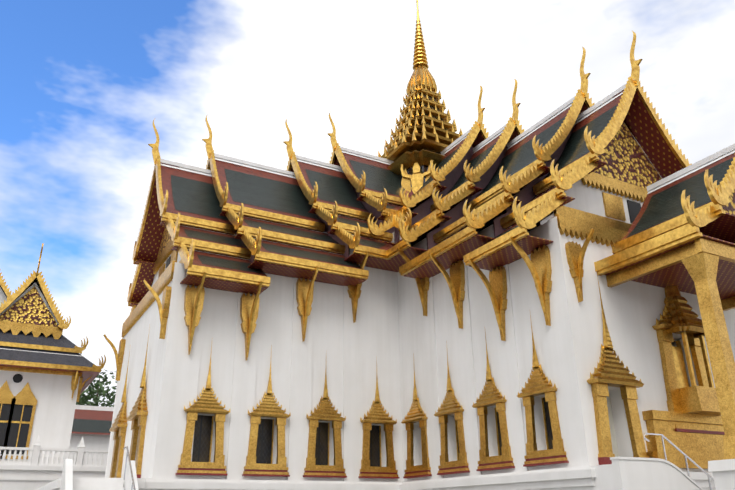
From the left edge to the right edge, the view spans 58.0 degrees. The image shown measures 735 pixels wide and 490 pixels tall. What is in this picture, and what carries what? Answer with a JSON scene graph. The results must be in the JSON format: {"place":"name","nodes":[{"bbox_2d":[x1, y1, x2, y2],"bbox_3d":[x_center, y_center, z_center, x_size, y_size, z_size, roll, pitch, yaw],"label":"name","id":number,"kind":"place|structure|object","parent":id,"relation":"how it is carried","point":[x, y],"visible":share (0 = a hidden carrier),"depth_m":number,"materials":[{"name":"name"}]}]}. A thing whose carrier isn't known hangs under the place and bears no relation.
{"place":"outdoors","nodes":[
{"label":"outdoors","id":0,"kind":"place"},
{"bbox_2d":[0,278,100,463],"bbox_3d":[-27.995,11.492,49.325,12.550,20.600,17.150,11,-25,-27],"label":"pavilion building","id":1,"kind":"structure","parent":0,"point":[48,367],"depth_m":44.70,"materials":[{"name":"white paint"}]},
{"bbox_2d":[0,243,105,458],"bbox_3d":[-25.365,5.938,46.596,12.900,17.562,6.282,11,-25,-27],"label":"gilded ornaments","id":2,"kind":"object","parent":1,"relation":"on","point":[27,313],"visible":0.94,"depth_m":45.94,"materials":[{"name":"gold metal"}]},
{"bbox_2d":[0,0,734,406],"label":"sky","id":3,"kind":"structure","parent":0,"point":[84,84],"materials":[{"name":"white"}]},
{"bbox_2d":[121,31,691,338],"bbox_3d":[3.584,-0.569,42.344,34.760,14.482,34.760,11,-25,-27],"label":"throne hall roof ornaments","id":4,"kind":"object","parent":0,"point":[629,170],"visible":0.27,"depth_m":29.23},
{"bbox_2d":[105,216,734,481],"bbox_3d":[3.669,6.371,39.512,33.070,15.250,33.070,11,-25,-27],"label":"throne hall walls","id":5,"kind":"structure","parent":0,"point":[388,333],"depth_m":27.39,"materials":[{"name":"white paint"}]},
{"bbox_2d":[103,228,594,380],"bbox_3d":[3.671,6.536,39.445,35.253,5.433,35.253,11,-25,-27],"label":"eave brackets","id":6,"kind":"object","parent":5,"relation":"attached to","point":[539,265],"visible":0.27,"depth_m":27.45,"materials":[{"name":"gold metal"}]},
{"bbox_2d":[128,79,683,306],"bbox_3d":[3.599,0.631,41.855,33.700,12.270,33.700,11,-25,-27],"label":"throne hall roof tiles","id":7,"kind":"object","parent":5,"relation":"on","point":[300,239],"visible":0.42,"depth_m":32.05,"materials":[{"name":"tile"}]},
{"bbox_2d":[378,0,462,194],"bbox_3d":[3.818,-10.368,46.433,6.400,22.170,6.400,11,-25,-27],"label":"spire","id":8,"kind":"structure","parent":7,"relation":"on","point":[424,135],"depth_m":43.48,"materials":[{"name":"gold metal"}]},
{"bbox_2d":[109,275,724,478],"bbox_3d":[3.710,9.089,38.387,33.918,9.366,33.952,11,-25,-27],"label":"window frames","id":9,"kind":"structure","parent":5,"relation":"attached to","point":[610,370],"depth_m":26.01,"materials":[{"name":"gold metal"}]},
{"bbox_2d":[192,342,674,466],"bbox_3d":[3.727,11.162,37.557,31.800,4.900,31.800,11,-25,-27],"label":"window panes","id":10,"kind":"structure","parent":9,"relation":"in","point":[202,439],"depth_m":27.49,"materials":[{"name":"black glass"}]},
{"bbox_2d":[144,465,715,489],"bbox_3d":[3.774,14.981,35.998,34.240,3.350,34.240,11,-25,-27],"label":"building base","id":11,"kind":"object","parent":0,"point":[575,478],"depth_m":24.55,"materials":[{"name":"white concrete"}]},
{"bbox_2d":[590,433,713,489],"bbox_3d":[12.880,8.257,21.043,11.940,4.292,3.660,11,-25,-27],"label":"staircase with handrail","id":12,"kind":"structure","parent":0,"point":[629,473],"depth_m":19.84,"materials":[{"name":"white concrete"}]},
{"bbox_2d":[594,143,734,489],"bbox_3d":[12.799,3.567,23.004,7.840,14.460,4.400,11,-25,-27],"label":"throne hall porch","id":13,"kind":"object","parent":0,"point":[660,225],"visible":0.56,"depth_m":23.91,"materials":[{"name":"gold metal"}]},
{"bbox_2d":[606,157,734,468],"bbox_3d":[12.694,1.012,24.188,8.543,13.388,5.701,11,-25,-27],"label":"throne hall porch ornaments","id":14,"kind":"object","parent":13,"relation":"attached to","point":[710,405],"visible":0.92,"depth_m":22.28},
{"label":"ground","id":15,"kind":"structure","parent":0,"visible":0},
{"bbox_2d":[0,435,107,489],"bbox_3d":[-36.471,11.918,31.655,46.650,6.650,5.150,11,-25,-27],"label":"terrace balustrade","id":16,"kind":"object","parent":15,"relation":"on","point":[33,475],"visible":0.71,"depth_m":38.71,"materials":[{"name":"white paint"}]},
{"bbox_2d":[35,446,145,489],"bbox_3d":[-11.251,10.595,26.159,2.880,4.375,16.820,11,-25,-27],"label":"wing steps","id":17,"kind":"structure","parent":15,"relation":"on","point":[67,480],"depth_m":22.85,"materials":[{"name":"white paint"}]},
{"bbox_2d":[68,405,113,464],"bbox_3d":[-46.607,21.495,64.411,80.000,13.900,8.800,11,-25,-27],"label":"background building","id":18,"kind":"structure","parent":15,"relation":"on","point":[91,426],"depth_m":71.29,"materials":[{"name":"white paint"}]},
{"bbox_2d":[76,370,116,406],"bbox_3d":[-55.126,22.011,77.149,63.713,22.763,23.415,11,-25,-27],"label":"trees","id":19,"kind":"object","parent":15,"relation":"on","point":[90,391],"depth_m":85.48,"materials":[{"name":"green plant"}]}
]}

